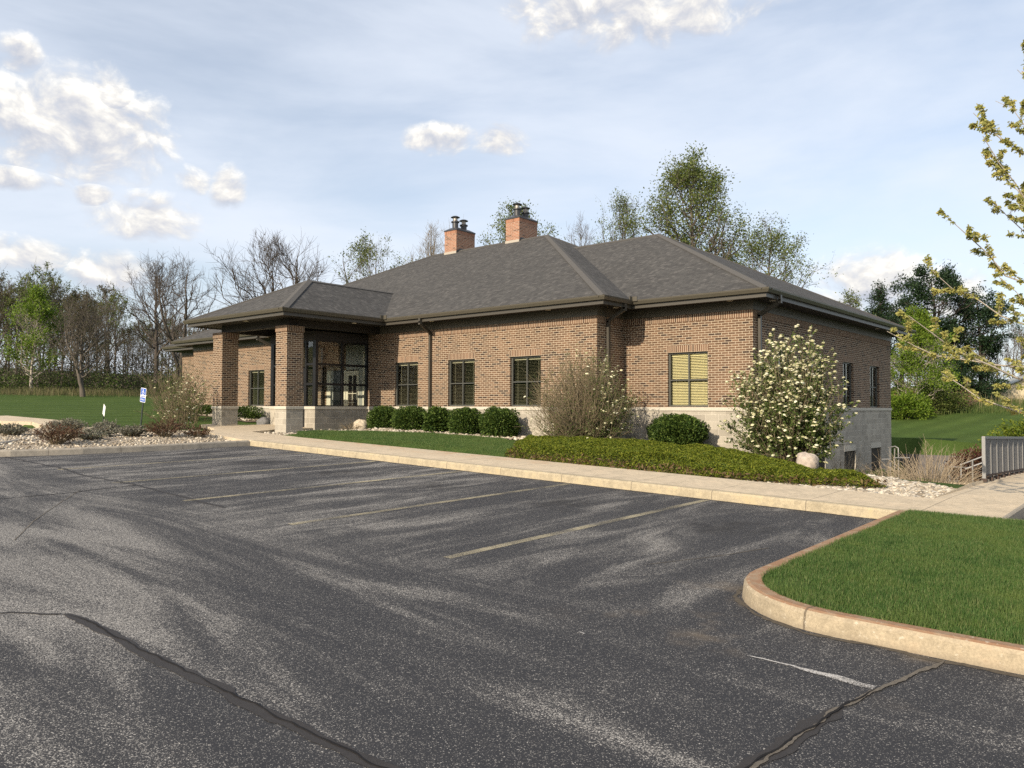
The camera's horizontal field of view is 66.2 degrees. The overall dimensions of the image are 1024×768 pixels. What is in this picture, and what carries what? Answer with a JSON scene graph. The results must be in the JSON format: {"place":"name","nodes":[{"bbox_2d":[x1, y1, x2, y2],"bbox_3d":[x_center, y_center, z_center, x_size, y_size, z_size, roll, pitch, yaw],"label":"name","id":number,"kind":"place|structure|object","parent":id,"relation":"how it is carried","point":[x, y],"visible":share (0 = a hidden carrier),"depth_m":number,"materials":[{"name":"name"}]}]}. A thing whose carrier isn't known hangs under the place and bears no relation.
{"place":"outdoors","nodes":[
{"label":"outdoors","id":0,"kind":"place"},
{"bbox_2d":[0,416,62,427],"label":"pavement","id":1,"kind":"structure","parent":0,"point":[34,422],"depth_m":27.49,"materials":[{"name":"concrete"}]},
{"bbox_2d":[0,369,1023,488],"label":"ground","id":2,"kind":"structure","parent":0,"point":[957,432],"depth_m":39.65,"materials":[{"name":"green plant"}]},
{"bbox_2d":[0,284,17,362],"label":"tree","id":3,"kind":"object","parent":2,"relation":"on","point":[3,304],"visible":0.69,"depth_m":58.84,"materials":[{"name":"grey plant"}]},
{"bbox_2d":[0,279,30,377],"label":"tree","id":4,"kind":"object","parent":2,"relation":"on","point":[9,299],"visible":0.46,"depth_m":59.36,"materials":[{"name":"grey plant"}]},
{"bbox_2d":[0,280,67,390],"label":"poplar tree","id":5,"kind":"object","parent":2,"relation":"on","point":[34,308],"visible":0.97,"depth_m":52.81,"materials":[{"name":"green plant"}]},
{"bbox_2d":[7,261,64,386],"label":"tree","id":6,"kind":"object","parent":2,"relation":"on","point":[29,277],"visible":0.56,"depth_m":58.59,"materials":[{"name":"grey plant"}]},
{"bbox_2d":[37,273,87,387],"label":"tree","id":7,"kind":"object","parent":2,"relation":"on","point":[54,300],"visible":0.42,"depth_m":59.20,"materials":[{"name":"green plant"}]},
{"bbox_2d":[45,277,91,387],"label":"tree","id":8,"kind":"object","parent":2,"relation":"on","point":[59,297],"visible":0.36,"depth_m":60.83,"materials":[{"name":"grey plant"}]},
{"bbox_2d":[54,286,96,358],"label":"tree","id":9,"kind":"object","parent":2,"relation":"on","point":[75,294],"visible":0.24,"depth_m":61.11,"materials":[{"name":"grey plant"}]},
{"bbox_2d":[46,288,121,396],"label":"budding tree","id":10,"kind":"object","parent":2,"relation":"on","point":[72,324],"visible":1,"depth_m":49.05,"materials":[{"name":"brown plant"}]},
{"bbox_2d":[0,385,175,397],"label":"dry grass","id":11,"kind":"structure","parent":2,"relation":"on","point":[47,391],"depth_m":50.40,"materials":[{"name":"brown plant"}]},
{"bbox_2d":[0,300,196,394],"bbox_3d":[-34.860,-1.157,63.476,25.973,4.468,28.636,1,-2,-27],"label":"undergrowth","id":12,"kind":"object","parent":2,"relation":"on","point":[94,369],"visible":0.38,"depth_m":57.66,"materials":[{"name":"plant"}]},
{"bbox_2d":[83,280,126,381],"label":"tree","id":13,"kind":"object","parent":2,"relation":"on","point":[102,296],"visible":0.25,"depth_m":75.38,"materials":[{"name":"grey plant"}]},
{"bbox_2d":[91,281,126,362],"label":"tree","id":14,"kind":"object","parent":2,"relation":"on","point":[110,317],"visible":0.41,"depth_m":71.22,"materials":[{"name":"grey plant"}]},
{"bbox_2d":[0,427,230,449],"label":"gravel base","id":15,"kind":"object","parent":2,"relation":"on","point":[75,441],"visible":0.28,"depth_m":20.68,"materials":[{"name":"beige gravel"}]},
{"bbox_2d":[0,423,30,435],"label":"lavender","id":16,"kind":"object","parent":15,"relation":"on","point":[15,429],"visible":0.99,"depth_m":21.45,"materials":[{"name":"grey plant"}]},
{"bbox_2d":[28,421,86,444],"bbox_3d":[-11.406,1.236,19.703,1.250,0.634,1.332,-1,-2,40],"label":"barberry shrub","id":17,"kind":"object","parent":15,"relation":"on","point":[53,433],"visible":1,"depth_m":19.59,"materials":[{"name":"brown plant"}]},
{"bbox_2d":[44,418,90,432],"bbox_3d":[-12.831,1.215,22.659,1.144,0.566,1.158,0,-2,-9],"label":"lavender","id":18,"kind":"object","parent":15,"relation":"on","point":[66,422],"visible":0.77,"depth_m":22.51,"materials":[{"name":"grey plant"}]},
{"bbox_2d":[75,429,110,439],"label":"lavender","id":19,"kind":"object","parent":15,"relation":"on","point":[92,434],"visible":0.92,"depth_m":20.74,"materials":[{"name":"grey plant"}]},
{"bbox_2d":[79,424,118,436],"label":"lavender","id":20,"kind":"object","parent":15,"relation":"on","point":[108,429],"visible":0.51,"depth_m":21.72,"materials":[{"name":"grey plant"}]},
{"bbox_2d":[116,423,147,436],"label":"lavender","id":21,"kind":"object","parent":15,"relation":"on","point":[130,431],"visible":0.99,"depth_m":21.92,"materials":[{"name":"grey plant"}]},
{"bbox_2d":[144,417,188,436],"bbox_3d":[-9.838,1.220,22.329,1.104,0.683,1.261,-1,-2,40],"label":"barberry shrub","id":22,"kind":"object","parent":15,"relation":"on","point":[157,430],"visible":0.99,"depth_m":22.21,"materials":[{"name":"brown plant"}]},
{"bbox_2d":[181,424,213,436],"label":"barberry shrub","id":23,"kind":"object","parent":15,"relation":"on","point":[196,432],"visible":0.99,"depth_m":22.61,"materials":[{"name":"brown plant"}]},
{"bbox_2d":[97,287,136,382],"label":"tree","id":24,"kind":"object","parent":2,"relation":"on","point":[111,299],"visible":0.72,"depth_m":70.35,"materials":[{"name":"grey plant"}]},
{"bbox_2d":[0,440,249,456],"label":"kerb","id":25,"kind":"structure","parent":2,"relation":"on","point":[74,451],"depth_m":19.06,"materials":[{"name":"concrete"}]},
{"bbox_2d":[111,325,140,380],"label":"tree","id":26,"kind":"object","parent":2,"relation":"on","point":[129,332],"visible":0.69,"depth_m":70.98,"materials":[{"name":"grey plant"}]},
{"bbox_2d":[132,315,154,374],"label":"wood tree","id":27,"kind":"object","parent":2,"relation":"on","point":[141,319],"visible":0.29,"depth_m":75.73,"materials":[{"name":"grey plant"}]},
{"bbox_2d":[115,253,196,392],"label":"bare tree","id":28,"kind":"object","parent":2,"relation":"on","point":[155,339],"visible":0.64,"depth_m":58.12,"materials":[{"name":"brown plant"}]},
{"bbox_2d":[147,311,191,382],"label":"tree","id":29,"kind":"object","parent":2,"relation":"on","point":[168,364],"visible":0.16,"depth_m":66.08,"materials":[{"name":"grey plant"}]},
{"bbox_2d":[135,357,209,420],"bbox_3d":[-13.507,0.261,31.607,3.159,2.808,3.024,-1,-2,40],"label":"budding shrub","id":30,"kind":"object","parent":2,"relation":"on","point":[165,394],"visible":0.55,"depth_m":31.36,"materials":[{"name":"brown plant"}]},
{"bbox_2d":[116,250,235,395],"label":"bare tree","id":31,"kind":"object","parent":2,"relation":"on","point":[166,332],"visible":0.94,"depth_m":52.85,"materials":[{"name":"brown plant"}]},
{"bbox_2d":[146,369,216,429],"bbox_3d":[-11.586,0.535,27.794,2.344,2.200,2.348,-1,-2,40],"label":"viburnum","id":32,"kind":"object","parent":2,"relation":"on","point":[184,407],"visible":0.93,"depth_m":27.67,"materials":[{"name":"brown plant"}]},
{"bbox_2d":[157,410,255,421],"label":"planting soil","id":33,"kind":"structure","parent":2,"relation":"on","point":[238,419],"depth_m":32.46,"materials":[{"name":"brown soil"}]},
{"bbox_2d":[238,405,265,418],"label":"yew hedge","id":34,"kind":"object","parent":33,"relation":"on","point":[245,412],"visible":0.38,"depth_m":33.39,"materials":[{"name":"green plant"}]},
{"bbox_2d":[199,228,343,307],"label":"bare tree","id":35,"kind":"object","parent":2,"relation":"on","point":[276,243],"visible":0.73,"depth_m":57.08,"materials":[{"name":"brown plant"}]},
{"bbox_2d":[320,226,422,283],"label":"leafing tree","id":36,"kind":"object","parent":2,"relation":"on","point":[363,258],"visible":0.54,"depth_m":60.47,"materials":[{"name":"green plant"}]},
{"bbox_2d":[296,430,515,456],"bbox_3d":[-2.584,1.629,22.652,9.600,0.448,3.900,-1,-2,40],"label":"lawn strip","id":37,"kind":"object","parent":2,"relation":"on","point":[429,446],"visible":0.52,"depth_m":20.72,"materials":[{"name":"green plant"}]},
{"bbox_2d":[404,221,445,263],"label":"bare tree","id":38,"kind":"object","parent":2,"relation":"on","point":[430,251],"visible":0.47,"depth_m":65.81,"materials":[{"name":"plant"}]},
{"bbox_2d":[0,446,1023,767],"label":"parking lot","id":39,"kind":"structure","parent":2,"relation":"on","point":[404,636],"depth_m":5.72,"materials":[{"name":"grey asphalt"}]},
{"bbox_2d":[7,457,223,506],"bbox_3d":[-7.720,1.693,14.447,9.784,0.297,0.224,-1,-2,41],"label":"crack seal","id":40,"kind":"object","parent":39,"relation":"on","point":[127,483],"visible":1,"depth_m":13.40,"materials":[{"name":"black asphalt"}]},
{"bbox_2d":[66,613,387,767],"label":"crack","id":41,"kind":"object","parent":39,"relation":"on","point":[358,754],"visible":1,"depth_m":4.40,"materials":[{"name":"black asphalt"}]},
{"bbox_2d":[63,613,402,767],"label":"crack seal","id":42,"kind":"object","parent":39,"relation":"on","point":[254,708],"visible":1,"depth_m":4.46,"materials":[{"name":"black asphalt"}]},
{"bbox_2d":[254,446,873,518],"bbox_3d":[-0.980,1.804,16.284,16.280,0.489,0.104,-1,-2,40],"label":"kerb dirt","id":43,"kind":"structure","parent":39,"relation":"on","point":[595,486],"depth_m":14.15,"materials":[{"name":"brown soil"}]},
{"bbox_2d":[449,500,707,557],"bbox_3d":[1.228,1.842,10.444,0.120,0.086,5.900,-1,-2,40],"label":"parking line","id":44,"kind":"object","parent":39,"relation":"on","point":[578,528],"visible":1,"depth_m":9.35,"materials":[{"name":"yellow paint"}]},
{"bbox_2d":[733,706,842,767],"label":"crack seal","id":45,"kind":"object","parent":39,"relation":"on","point":[802,724],"visible":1,"depth_m":4.09,"materials":[{"name":"black asphalt"}]},
{"bbox_2d":[745,688,875,767],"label":"crack","id":46,"kind":"object","parent":39,"relation":"on","point":[829,713],"visible":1,"depth_m":4.24,"materials":[{"name":"black asphalt"}]},
{"bbox_2d":[797,667,875,688],"bbox_3d":[2.041,1.856,4.985,0.091,0.016,0.501,2,-2,-44],"label":"paint scrape","id":47,"kind":"object","parent":39,"relation":"on","point":[823,673],"visible":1,"depth_m":4.98,"materials":[{"name":"white paint"}]},
{"bbox_2d":[749,660,944,767],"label":"crack","id":48,"kind":"object","parent":39,"relation":"on","point":[783,747],"visible":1,"depth_m":4.60,"materials":[{"name":"grey asphalt"}]},
{"bbox_2d":[733,586,1023,678],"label":"kerb dirt","id":49,"kind":"structure","parent":39,"relation":"on","point":[738,600],"depth_m":5.59,"materials":[{"name":"brown soil"}]},
{"bbox_2d":[742,510,1023,674],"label":"kerb","id":50,"kind":"structure","parent":39,"relation":"on","point":[759,596],"depth_m":5.66,"materials":[{"name":"concrete"}]},
{"bbox_2d":[478,196,577,245],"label":"leafing tree","id":51,"kind":"object","parent":2,"relation":"on","point":[503,230],"visible":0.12,"depth_m":59.40,"materials":[{"name":"green plant"}]},
{"bbox_2d":[161,203,915,473],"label":"office building","id":52,"kind":"structure","parent":2,"relation":"on","point":[671,325],"depth_m":26.89,"materials":[{"name":"brown brick"}]},
{"bbox_2d":[248,365,264,405],"bbox_3d":[-11.218,0.073,34.723,1.330,1.788,0.218,-1,-2,40],"label":"window","id":53,"kind":"structure","parent":52,"relation":"in","point":[258,369],"depth_m":34.76,"materials":[{"name":"clear glass"}]},
{"bbox_2d":[394,356,418,405],"bbox_3d":[-3.749,-0.094,28.385,1.305,1.788,0.218,-1,-2,40],"label":"window","id":54,"kind":"structure","parent":52,"relation":"in","point":[409,360],"depth_m":28.42,"materials":[{"name":"black glass"}]},
{"bbox_2d":[447,353,474,405],"bbox_3d":[-1.651,-0.141,26.604,1.310,1.788,0.218,-1,-2,40],"label":"window","id":55,"kind":"structure","parent":52,"relation":"in","point":[466,357],"depth_m":26.60,"materials":[{"name":"black glass"}]},
{"bbox_2d":[509,349,541,405],"bbox_3d":[0.484,-0.189,24.793,1.310,1.788,0.218,-1,-2,40],"label":"window","id":56,"kind":"structure","parent":52,"relation":"in","point":[528,354],"depth_m":24.80,"materials":[{"name":"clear glass"}]},
{"bbox_2d":[667,344,708,406],"bbox_3d":[5.145,-0.234,22.809,1.341,1.788,0.218,-1,-2,40],"label":"window","id":57,"kind":"structure","parent":52,"relation":"in","point":[686,351],"depth_m":22.84,"materials":[{"name":"yellow glass"}]},
{"bbox_2d":[843,356,853,406],"bbox_3d":[11.757,-0.071,27.704,0.218,1.788,1.191,-1,-2,40],"label":"window","id":58,"kind":"structure","parent":52,"relation":"in","point":[845,358],"depth_m":27.85,"materials":[{"name":"clear glass"}]},
{"bbox_2d":[870,360,879,407],"bbox_3d":[13.794,0.006,30.102,0.218,1.788,1.274,-1,-2,40],"label":"window","id":59,"kind":"structure","parent":52,"relation":"in","point":[872,363],"depth_m":30.25,"materials":[{"name":"clear glass"}]},
{"bbox_2d":[201,424,930,509],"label":"walkway","id":60,"kind":"structure","parent":2,"relation":"on","point":[241,432],"depth_m":15.28,"materials":[{"name":"concrete"}]},
{"bbox_2d":[250,440,897,518],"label":"kerb","id":61,"kind":"structure","parent":2,"relation":"on","point":[804,504],"depth_m":13.90,"materials":[{"name":"concrete"}]},
{"bbox_2d":[566,212,599,245],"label":"bare tree","id":62,"kind":"object","parent":2,"relation":"on","point":[581,236],"visible":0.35,"depth_m":66.16,"materials":[{"name":"grey plant"}]},
{"bbox_2d":[580,188,666,243],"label":"budding tree","id":63,"kind":"object","parent":2,"relation":"on","point":[620,221],"visible":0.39,"depth_m":59.42,"materials":[{"name":"green plant"}]},
{"bbox_2d":[617,140,758,266],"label":"tall tree","id":64,"kind":"object","parent":2,"relation":"on","point":[684,180],"visible":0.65,"depth_m":53.49,"materials":[{"name":"green plant"}]},
{"bbox_2d":[724,210,837,287],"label":"leafing tree","id":65,"kind":"object","parent":2,"relation":"on","point":[752,246],"visible":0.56,"depth_m":50.82,"materials":[{"name":"green plant"}]},
{"bbox_2d":[796,452,818,468],"bbox_3d":[6.541,1.742,17.418,0.482,0.475,0.512,-1,-2,40],"label":"boulder","id":66,"kind":"object","parent":2,"relation":"on","point":[810,460],"visible":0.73,"depth_m":17.23,"materials":[{"name":"beige stone"}]},
{"bbox_2d":[835,286,876,315],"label":"budding tree","id":67,"kind":"object","parent":2,"relation":"on","point":[855,301],"visible":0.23,"depth_m":58.64,"materials":[{"name":"green plant"}]},
{"bbox_2d":[864,278,899,386],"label":"spruce tree","id":68,"kind":"object","parent":2,"relation":"on","point":[881,299],"visible":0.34,"depth_m":57.56,"materials":[{"name":"green plant"}]},
{"bbox_2d":[883,291,915,387],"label":"pine tree","id":69,"kind":"object","parent":2,"relation":"on","point":[892,309],"visible":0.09,"depth_m":62.16,"materials":[{"name":"green plant"}]},
{"bbox_2d":[891,390,936,419],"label":"spring shrub","id":70,"kind":"object","parent":2,"relation":"on","point":[903,403],"visible":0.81,"depth_m":47.23,"materials":[{"name":"green plant"}]},
{"bbox_2d":[890,303,962,408],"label":"bright tree","id":71,"kind":"object","parent":2,"relation":"on","point":[923,338],"visible":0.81,"depth_m":48.28,"materials":[{"name":"green plant"}]},
{"bbox_2d":[885,260,989,400],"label":"pine tree","id":72,"kind":"object","parent":2,"relation":"on","point":[920,295],"visible":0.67,"depth_m":52.75,"materials":[{"name":"green plant"}]},
{"bbox_2d":[897,454,980,478],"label":"retaining wall","id":73,"kind":"structure","parent":2,"relation":"on","point":[921,457],"depth_m":33.49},
{"bbox_2d":[907,387,973,414],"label":"spring shrub","id":74,"kind":"object","parent":2,"relation":"on","point":[949,402],"visible":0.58,"depth_m":48.51,"materials":[{"name":"green plant"}]},
{"bbox_2d":[887,40,1023,415],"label":"maple tree","id":75,"kind":"object","parent":2,"relation":"on","point":[988,126],"visible":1,"depth_m":10.27,"materials":[{"name":"yellow plant"}]},
{"bbox_2d":[899,398,1023,415],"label":"tall weeds","id":76,"kind":"object","parent":2,"relation":"on","point":[989,408],"visible":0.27,"depth_m":48.81,"materials":[{"name":"green plant"}]},
{"bbox_2d":[915,352,1010,399],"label":"pine tree","id":77,"kind":"object","parent":2,"relation":"on","point":[982,386],"visible":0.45,"depth_m":52.97,"materials":[{"name":"green plant"}]},
{"bbox_2d":[907,473,1023,517],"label":"walkway","id":78,"kind":"structure","parent":2,"relation":"on","point":[1000,497],"depth_m":12.25,"materials":[{"name":"concrete"}]},
{"bbox_2d":[872,438,981,484],"bbox_3d":[9.061,1.845,16.849,2.522,1.556,2.554,-1,-2,40],"label":"dry shrub","id":79,"kind":"object","parent":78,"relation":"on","point":[943,476],"visible":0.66,"depth_m":16.74,"materials":[{"name":"plant"}]},
{"bbox_2d":[978,418,1023,443],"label":"spring shrub","id":80,"kind":"object","parent":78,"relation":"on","point":[1013,430],"visible":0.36,"depth_m":26.84,"materials":[{"name":"green plant"}]},
{"bbox_2d":[981,436,1023,481],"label":"guard railing","id":81,"kind":"object","parent":78,"relation":"on","point":[1001,455],"visible":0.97,"depth_m":16.68,"materials":[{"name":"metal"}]},
{"bbox_2d":[943,288,1022,401],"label":"pine tree","id":82,"kind":"object","parent":2,"relation":"on","point":[987,344],"visible":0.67,"depth_m":53.20,"materials":[{"name":"green plant"}]},
{"bbox_2d":[991,374,1023,399],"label":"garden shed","id":83,"kind":"structure","parent":2,"relation":"on","point":[1013,381],"depth_m":61.25,"materials":[{"name":"beige"}]},
{"bbox_2d":[1002,504,1023,519],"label":"kerb","id":84,"kind":"structure","parent":2,"relation":"on","point":[1017,512],"depth_m":11.20,"materials":[{"name":"concrete"}]},
{"bbox_2d":[1003,316,1023,381],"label":"tree","id":85,"kind":"object","parent":2,"relation":"on","point":[1018,343],"visible":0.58,"depth_m":65.42,"materials":[{"name":"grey plant"}]},
{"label":"gravel base","id":86,"kind":"structure","parent":2,"relation":"on","visible":0},
{"bbox_2d":[519,340,645,438],"bbox_3d":[1.828,0.316,21.732,3.550,3.200,3.424,0,-2,-8],"label":"viburnum","id":87,"kind":"object","parent":86,"relation":"on","point":[578,416],"visible":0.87,"depth_m":21.26,"materials":[{"name":"beige plant"}]},
{"bbox_2d":[646,413,710,444],"bbox_3d":[4.590,1.373,21.854,1.833,1.165,1.776,-1,-2,40],"label":"round yew","id":88,"kind":"object","parent":86,"relation":"on","point":[682,429],"visible":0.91,"depth_m":21.39,"materials":[{"name":"green plant"}]},
{"bbox_2d":[717,324,860,463],"bbox_3d":[6.740,0.316,19.075,3.412,3.515,3.319,-1,-2,40],"label":"viburnum","id":89,"kind":"object","parent":86,"relation":"on","point":[790,429],"visible":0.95,"depth_m":18.52,"materials":[{"name":"green plant"}]},
{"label":"gravel base","id":90,"kind":"structure","parent":2,"relation":"on","visible":0},
{"bbox_2d":[366,405,396,428],"bbox_3d":[-4.495,1.285,27.873,1.330,1.104,1.292,-1,-2,40],"label":"clipped yew","id":91,"kind":"object","parent":90,"relation":"on","point":[378,417],"visible":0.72,"depth_m":27.50,"materials":[{"name":"green plant"}]},
{"bbox_2d":[264,427,525,439],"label":"gravel","id":92,"kind":"structure","parent":90,"relation":"on","point":[518,437],"depth_m":25.64,"materials":[{"name":"beige gravel"}]},
{"bbox_2d":[390,405,427,429],"bbox_3d":[-3.478,1.282,26.947,1.340,1.125,1.262,-1,-2,40],"label":"clipped yew","id":93,"kind":"object","parent":90,"relation":"on","point":[407,417],"visible":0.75,"depth_m":26.60,"materials":[{"name":"green plant"}]},
{"bbox_2d":[420,403,452,432],"bbox_3d":[-2.401,1.247,26.029,1.228,1.222,1.463,-1,-2,40],"label":"clipped yew","id":94,"kind":"object","parent":90,"relation":"on","point":[435,418],"visible":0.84,"depth_m":25.68,"materials":[{"name":"green plant"}]},
{"bbox_2d":[447,407,482,434],"bbox_3d":[-1.463,1.287,25.229,1.144,1.140,1.169,-1,-2,40],"label":"clipped yew","id":95,"kind":"object","parent":90,"relation":"on","point":[465,420],"visible":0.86,"depth_m":24.92,"materials":[{"name":"green plant"}]},
{"bbox_2d":[478,405,521,436],"bbox_3d":[-0.364,1.262,24.226,1.259,1.212,1.261,-1,-2,40],"label":"clipped yew","id":96,"kind":"object","parent":90,"relation":"on","point":[497,421],"visible":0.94,"depth_m":23.92,"materials":[{"name":"green plant"}]},
{"bbox_2d":[0,0,1023,388],"label":"sky","id":97,"kind":"structure","parent":0,"point":[130,130],"materials":[{"name":"blue"}]},
{"bbox_2d":[695,473,956,498],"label":"gravel","id":98,"kind":"structure","parent":0,"point":[898,486],"depth_m":13.84,"materials":[{"name":"beige gravel"}]},
{"bbox_2d":[505,434,886,488],"bbox_3d":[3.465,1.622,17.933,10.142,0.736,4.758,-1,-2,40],"label":"juniper bed","id":99,"kind":"object","parent":98,"relation":"on","point":[720,459],"visible":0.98,"depth_m":16.36,"materials":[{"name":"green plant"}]},
{"bbox_2d":[853,453,927,480],"bbox_3d":[9.424,2.379,19.804,2.218,1.556,2.254,0,-2,5],"label":"dry shrub","id":100,"kind":"object","parent":98,"relation":"on","point":[882,470],"visible":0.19,"depth_m":20.08,"materials":[{"name":"plant"}]},
{"bbox_2d":[761,509,1023,644],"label":"island lawn","id":101,"kind":"structure","parent":0,"point":[771,579],"depth_m":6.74,"materials":[{"name":"green plant"}]},
{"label":"patio","id":102,"kind":"structure","parent":0,"visible":0},
{"bbox_2d":[819,444,886,475],"bbox_3d":[8.956,2.470,21.285,2.368,1.663,2.396,0,-2,20],"label":"dry shrub","id":103,"kind":"object","parent":102,"relation":"on","point":[840,466],"visible":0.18,"depth_m":21.39,"materials":[{"name":"plant"}]},
{"bbox_2d":[945,444,1009,481],"bbox_3d":[15.623,2.754,26.283,2.218,1.529,2.169,-1,-2,40],"label":"barberry shrub","id":104,"kind":"object","parent":102,"relation":"on","point":[978,453],"visible":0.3,"depth_m":26.18,"materials":[{"name":"brown plant"}]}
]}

